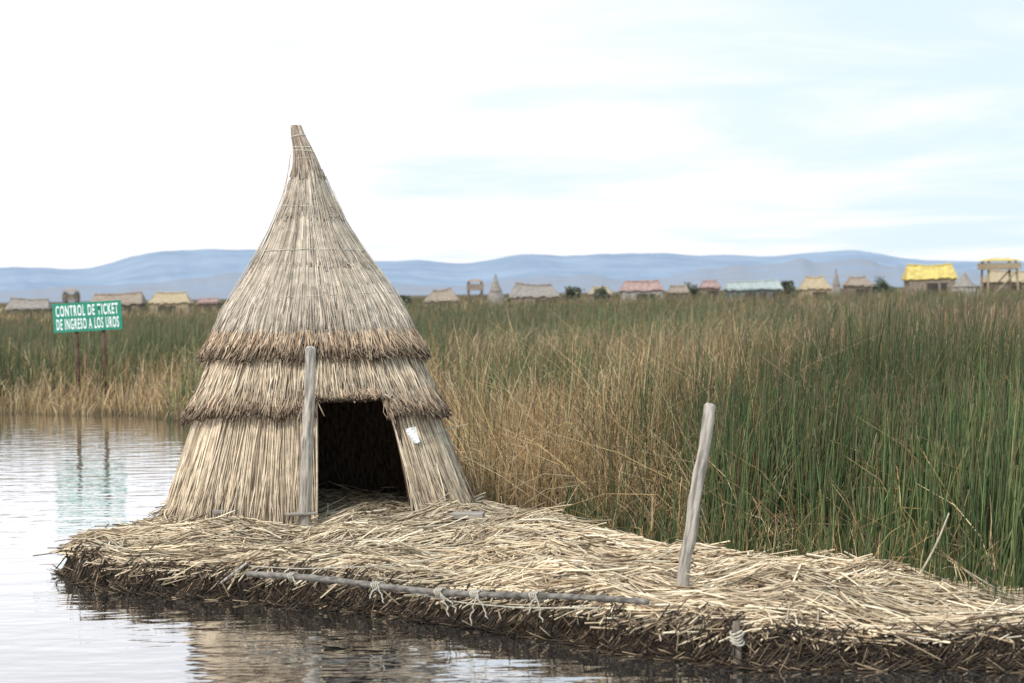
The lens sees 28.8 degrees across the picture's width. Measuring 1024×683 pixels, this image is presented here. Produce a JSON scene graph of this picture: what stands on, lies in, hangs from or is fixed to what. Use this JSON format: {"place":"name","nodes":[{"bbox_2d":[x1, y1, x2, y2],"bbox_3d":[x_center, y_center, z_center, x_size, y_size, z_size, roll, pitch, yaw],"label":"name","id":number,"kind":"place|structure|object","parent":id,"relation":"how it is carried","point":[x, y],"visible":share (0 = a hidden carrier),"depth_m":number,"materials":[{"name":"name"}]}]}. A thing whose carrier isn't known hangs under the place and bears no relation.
{"place":"outdoors","nodes":[
{"label":"outdoors","id":0,"kind":"place"},
{"bbox_2d":[0,258,986,302],"bbox_3d":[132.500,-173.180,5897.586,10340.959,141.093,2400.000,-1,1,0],"label":"foothills","id":1,"kind":"structure","parent":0,"point":[796,272],"depth_m":5900.45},
{"bbox_2d":[0,284,1023,607],"bbox_3d":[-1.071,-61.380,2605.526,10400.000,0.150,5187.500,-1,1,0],"label":"marsh ground","id":2,"kind":"structure","parent":0,"point":[14,409],"depth_m":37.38,"materials":[{"name":"green plant"}]},
{"bbox_2d":[4,297,52,315],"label":"village house","id":3,"kind":"structure","parent":2,"relation":"on","point":[18,304],"depth_m":149.38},
{"bbox_2d":[62,289,79,302],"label":"lookout tower","id":4,"kind":"structure","parent":2,"relation":"on","point":[67,297],"depth_m":154.38,"materials":[{"name":"brown wood"}]},
{"bbox_2d":[52,300,122,402],"bbox_3d":[-8.258,0.500,38.876,1.358,2.596,0.123,-1,1,0],"label":"sign","id":5,"kind":"object","parent":2,"relation":"on","point":[77,318],"visible":0.99,"depth_m":38.80,"materials":[{"name":"green metal"}]},
{"bbox_2d":[90,291,147,314],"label":"village house","id":6,"kind":"structure","parent":2,"relation":"on","point":[131,300],"depth_m":149.49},
{"bbox_2d":[148,291,193,314],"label":"village house","id":7,"kind":"structure","parent":2,"relation":"on","point":[162,300],"depth_m":147.13,"materials":[{"name":"beige wicker"}]},
{"bbox_2d":[158,306,167,313],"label":"door","id":8,"kind":"structure","parent":7,"relation":"in","point":[160,307],"depth_m":146.93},
{"bbox_2d":[196,297,221,311],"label":"village house","id":9,"kind":"structure","parent":2,"relation":"on","point":[205,302],"depth_m":150.99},
{"bbox_2d":[398,295,415,304],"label":"shrub","id":10,"kind":"object","parent":2,"relation":"on","point":[405,298],"visible":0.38,"depth_m":159.60,"materials":[{"name":"green plant"}]},
{"bbox_2d":[424,287,458,306],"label":"village house","id":11,"kind":"structure","parent":2,"relation":"on","point":[446,295],"depth_m":149.32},
{"bbox_2d":[466,279,483,304],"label":"lookout tower","id":12,"kind":"structure","parent":2,"relation":"on","point":[474,287],"depth_m":157.30,"materials":[{"name":"brown wood"}]},
{"bbox_2d":[487,274,504,308],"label":"cone hut","id":13,"kind":"object","parent":2,"relation":"on","point":[495,291],"visible":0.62,"depth_m":151.56,"materials":[{"name":"grey wicker"}]},
{"bbox_2d":[508,282,559,308],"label":"village house","id":14,"kind":"structure","parent":2,"relation":"on","point":[521,291],"depth_m":147.24,"materials":[{"name":"grey wicker"}]},
{"bbox_2d":[561,286,584,302],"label":"shrub","id":15,"kind":"object","parent":2,"relation":"on","point":[572,291],"visible":0.47,"depth_m":157.74,"materials":[{"name":"green plant"}]},
{"bbox_2d":[588,286,612,299],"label":"village house","id":16,"kind":"structure","parent":2,"relation":"on","point":[591,292],"depth_m":171.38,"materials":[{"name":"beige wicker"}]},
{"bbox_2d":[590,285,615,304],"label":"shrub","id":17,"kind":"object","parent":2,"relation":"on","point":[602,292],"visible":0.48,"depth_m":163.95,"materials":[{"name":"green plant"}]},
{"bbox_2d":[618,279,664,301],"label":"village house","id":18,"kind":"structure","parent":2,"relation":"on","point":[631,287],"depth_m":169.03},
{"bbox_2d":[637,294,646,300],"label":"door","id":19,"kind":"structure","parent":18,"relation":"in","point":[637,294],"depth_m":168.87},
{"bbox_2d":[667,285,689,299],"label":"village house","id":20,"kind":"structure","parent":2,"relation":"on","point":[682,290],"depth_m":164.32,"materials":[{"name":"beige wicker"}]},
{"bbox_2d":[684,282,698,297],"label":"shrub","id":21,"kind":"object","parent":2,"relation":"on","point":[693,288],"visible":0.27,"depth_m":189.62,"materials":[{"name":"green plant"}]},
{"bbox_2d":[698,280,720,298],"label":"village house","id":22,"kind":"structure","parent":2,"relation":"on","point":[708,286],"depth_m":183.97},
{"bbox_2d":[722,279,782,299],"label":"village house","id":23,"kind":"structure","parent":2,"relation":"on","point":[771,286],"depth_m":158.87,"materials":[{"name":"metal"}]},
{"bbox_2d":[745,292,755,299],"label":"door","id":24,"kind":"structure","parent":23,"relation":"in","point":[754,293],"depth_m":158.67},
{"bbox_2d":[780,280,795,297],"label":"shrub","id":25,"kind":"object","parent":2,"relation":"on","point":[789,286],"visible":0.68,"depth_m":174.73,"materials":[{"name":"green plant"}]},
{"bbox_2d":[797,275,831,300],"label":"village house","id":26,"kind":"structure","parent":2,"relation":"on","point":[811,285],"depth_m":157.15,"materials":[{"name":"beige wicker"}]},
{"bbox_2d":[831,269,842,296],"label":"cone hut","id":27,"kind":"object","parent":2,"relation":"on","point":[836,285],"visible":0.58,"depth_m":155.73,"materials":[{"name":"grey wicker"}]},
{"bbox_2d":[842,276,872,300],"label":"village house","id":28,"kind":"structure","parent":2,"relation":"on","point":[859,284],"depth_m":158.99,"materials":[{"name":"beige wicker"}]},
{"bbox_2d":[871,276,900,294],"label":"shrub","id":29,"kind":"object","parent":2,"relation":"on","point":[881,284],"visible":0.52,"depth_m":184.66,"materials":[{"name":"green plant"}]},
{"bbox_2d":[901,263,957,296],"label":"village house","id":30,"kind":"structure","parent":2,"relation":"on","point":[936,276],"depth_m":160.94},
{"bbox_2d":[927,283,937,295],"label":"door","id":31,"kind":"structure","parent":30,"relation":"in","point":[934,286],"depth_m":160.78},
{"bbox_2d":[941,283,946,290],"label":"window","id":32,"kind":"structure","parent":30,"relation":"in","point":[943,285],"depth_m":160.78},
{"bbox_2d":[952,272,980,295],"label":"cone hut","id":33,"kind":"object","parent":2,"relation":"on","point":[964,282],"visible":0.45,"depth_m":155.38,"materials":[{"name":"grey wicker"}]},
{"bbox_2d":[977,258,1022,293],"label":"lookout tower","id":34,"kind":"structure","parent":2,"relation":"on","point":[988,266],"depth_m":158.72,"materials":[{"name":"brown wood"}]},
{"bbox_2d":[982,270,1023,297],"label":"village house","id":35,"kind":"structure","parent":2,"relation":"on","point":[996,276],"depth_m":166.99,"materials":[{"name":"beige wicker"}]},
{"bbox_2d":[1012,285,1020,290],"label":"door","id":36,"kind":"structure","parent":35,"relation":"in","point":[1013,286],"depth_m":166.66,"materials":[{"name":"brown wood"}]},
{"bbox_2d":[0,412,1023,682],"bbox_3d":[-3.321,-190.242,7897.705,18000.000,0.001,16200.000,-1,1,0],"label":"water","id":37,"kind":"structure","parent":0,"point":[66,476],"depth_m":12.53,"materials":[{"name":"grey liquid"}]},
{"bbox_2d":[0,249,1023,290],"bbox_3d":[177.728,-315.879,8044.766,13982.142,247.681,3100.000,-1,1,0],"label":"hills","id":38,"kind":"structure","parent":0,"point":[161,267],"depth_m":8404.62,"materials":[{"name":"blue"}]},
{"bbox_2d":[0,0,1023,268],"label":"sky","id":39,"kind":"structure","parent":0,"point":[447,131],"materials":[{"name":"white"}]},
{"bbox_2d":[66,519,1021,670],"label":"ground","id":40,"kind":"structure","parent":0,"point":[112,581],"depth_m":13.34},
{"bbox_2d":[219,562,247,585],"bbox_3d":[-1.988,1.639,13.842,0.393,0.238,0.079,0,2,42],"label":"thin stick","id":41,"kind":"object","parent":40,"relation":"on","point":[234,572],"visible":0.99,"depth_m":13.74,"materials":[{"name":"brown wood"}]},
{"bbox_2d":[298,346,315,527],"bbox_3d":[-1.693,0.825,16.475,0.112,1.576,0.116,0,-3,40],"label":"wooden post","id":42,"kind":"object","parent":40,"relation":"on","point":[305,480],"visible":0.94,"depth_m":16.44,"materials":[{"name":"grey wood"}]},
{"bbox_2d":[285,511,316,515],"bbox_3d":[-1.741,1.421,16.423,0.252,0.020,0.100,-2,2,-29],"label":"wooden board","id":43,"kind":"object","parent":42,"relation":"attached to","point":[301,514],"visible":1,"depth_m":16.38,"materials":[{"name":"grey wood"}]},
{"bbox_2d":[160,125,475,524],"bbox_3d":[-1.732,-0.120,17.801,2.829,3.631,2.410,-1,1,0],"label":"reed hut","id":44,"kind":"object","parent":40,"relation":"on","point":[313,276],"visible":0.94,"depth_m":17.17,"materials":[{"name":"wicker"}]},
{"bbox_2d":[246,571,649,604],"bbox_3d":[-0.495,1.526,12.374,3.190,0.105,0.050,0,2,37],"label":"mooring pole","id":45,"kind":"object","parent":40,"relation":"on","point":[401,588],"visible":1,"depth_m":12.28,"materials":[{"name":"grey wood"}]},
{"bbox_2d":[287,572,298,583],"bbox_3d":[-1.423,1.550,13.068,0.072,0.076,0.098,-2,2,-39],"label":"rope lashing","id":46,"kind":"object","parent":45,"relation":"attached to","point":[291,576],"visible":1,"depth_m":13.07,"materials":[{"name":"beige fabric"}]},
{"bbox_2d":[250,555,469,568],"bbox_3d":[-1.040,1.478,13.187,1.499,0.068,0.357,-1,1,5],"label":"twine line","id":47,"kind":"object","parent":45,"relation":"attached to","point":[360,566],"visible":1,"depth_m":13.10,"materials":[{"name":"fabric"}]},
{"bbox_2d":[369,581,384,602],"bbox_3d":[-0.853,1.586,12.627,0.101,0.135,0.114,-1,1,0],"label":"rope lashing","id":48,"kind":"object","parent":45,"relation":"attached to","point":[377,588],"visible":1,"depth_m":12.61,"materials":[{"name":"beige fabric"}]},
{"bbox_2d":[433,587,456,616],"bbox_3d":[-0.411,1.609,12.309,0.153,0.175,0.069,0,2,43],"label":"rope lashing","id":49,"kind":"object","parent":45,"relation":"hanging from","point":[438,590],"visible":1,"depth_m":12.30,"materials":[{"name":"beige fabric"}]},
{"bbox_2d":[469,589,488,625],"bbox_3d":[-0.201,1.619,12.149,0.120,0.213,0.116,-1,1,0],"label":"rope lashing","id":50,"kind":"object","parent":45,"relation":"attached to","point":[475,596],"visible":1,"depth_m":12.13,"materials":[{"name":"beige fabric"}]},
{"bbox_2d":[408,592,599,608],"bbox_3d":[-0.305,1.568,12.210,2.218,0.087,0.103,0,2,40],"label":"twine line","id":51,"kind":"object","parent":45,"relation":"attached to","point":[516,607],"visible":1,"depth_m":11.90,"materials":[{"name":"fabric"}]},
{"bbox_2d":[527,590,543,622],"bbox_3d":[0.138,1.579,11.878,0.099,0.183,0.112,-1,1,0],"label":"rope lashing","id":52,"kind":"object","parent":45,"relation":"attached to","point":[535,598],"visible":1,"depth_m":11.86,"materials":[{"name":"beige fabric"}]},
{"bbox_2d":[32,481,1023,653],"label":"cut reeds","id":53,"kind":"object","parent":40,"relation":"on","point":[517,547],"visible":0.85,"depth_m":13.36,"materials":[{"name":"plant"}]},
{"bbox_2d":[212,510,237,513],"bbox_3d":[-2.301,1.433,16.842,0.450,0.035,0.140,-1,1,-2],"label":"wooden board","id":54,"kind":"object","parent":53,"relation":"on","point":[216,511],"visible":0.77,"depth_m":16.77,"materials":[{"name":"grey wood"}]},
{"bbox_2d":[451,511,484,518],"bbox_3d":[-0.358,1.411,16.167,0.261,0.045,0.160,-1,1,6],"label":"wooden board","id":55,"kind":"object","parent":53,"relation":"on","point":[470,514],"visible":0.96,"depth_m":16.09,"materials":[{"name":"grey wood"}]},
{"bbox_2d":[919,513,949,573],"bbox_3d":[2.612,1.315,12.465,0.260,0.482,0.018,-1,1,0],"label":"dry stalk","id":56,"kind":"object","parent":53,"relation":"on","point":[929,557],"visible":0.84,"depth_m":12.46,"materials":[{"name":"beige plant"}]},
{"bbox_2d":[965,569,1003,593],"bbox_3d":[2.860,1.458,12.065,0.278,0.173,0.018,-2,1,-21],"label":"dry stalk","id":57,"kind":"object","parent":53,"relation":"on","point":[985,582],"visible":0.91,"depth_m":12.05,"materials":[{"name":"beige plant"}]},
{"bbox_2d":[47,542,1023,672],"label":"rotten reeds","id":58,"kind":"object","parent":40,"relation":"on","point":[960,658],"visible":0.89,"depth_m":11.72,"materials":[{"name":"plant"}]},
{"bbox_2d":[676,403,714,585],"bbox_3d":[1.124,1.063,12.341,0.092,1.380,0.092,9,1,0],"label":"wooden post","id":59,"kind":"object","parent":40,"relation":"on","point":[692,514],"visible":0.85,"depth_m":12.31,"materials":[{"name":"grey wood"}]},
{"bbox_2d":[728,621,744,665],"bbox_3d":[1.249,1.772,11.057,0.092,0.437,0.080,-1,1,0],"label":"rope stake","id":60,"kind":"object","parent":40,"relation":"on","point":[736,637],"visible":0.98,"depth_m":11.03,"materials":[{"name":"grey wood"}]}
]}

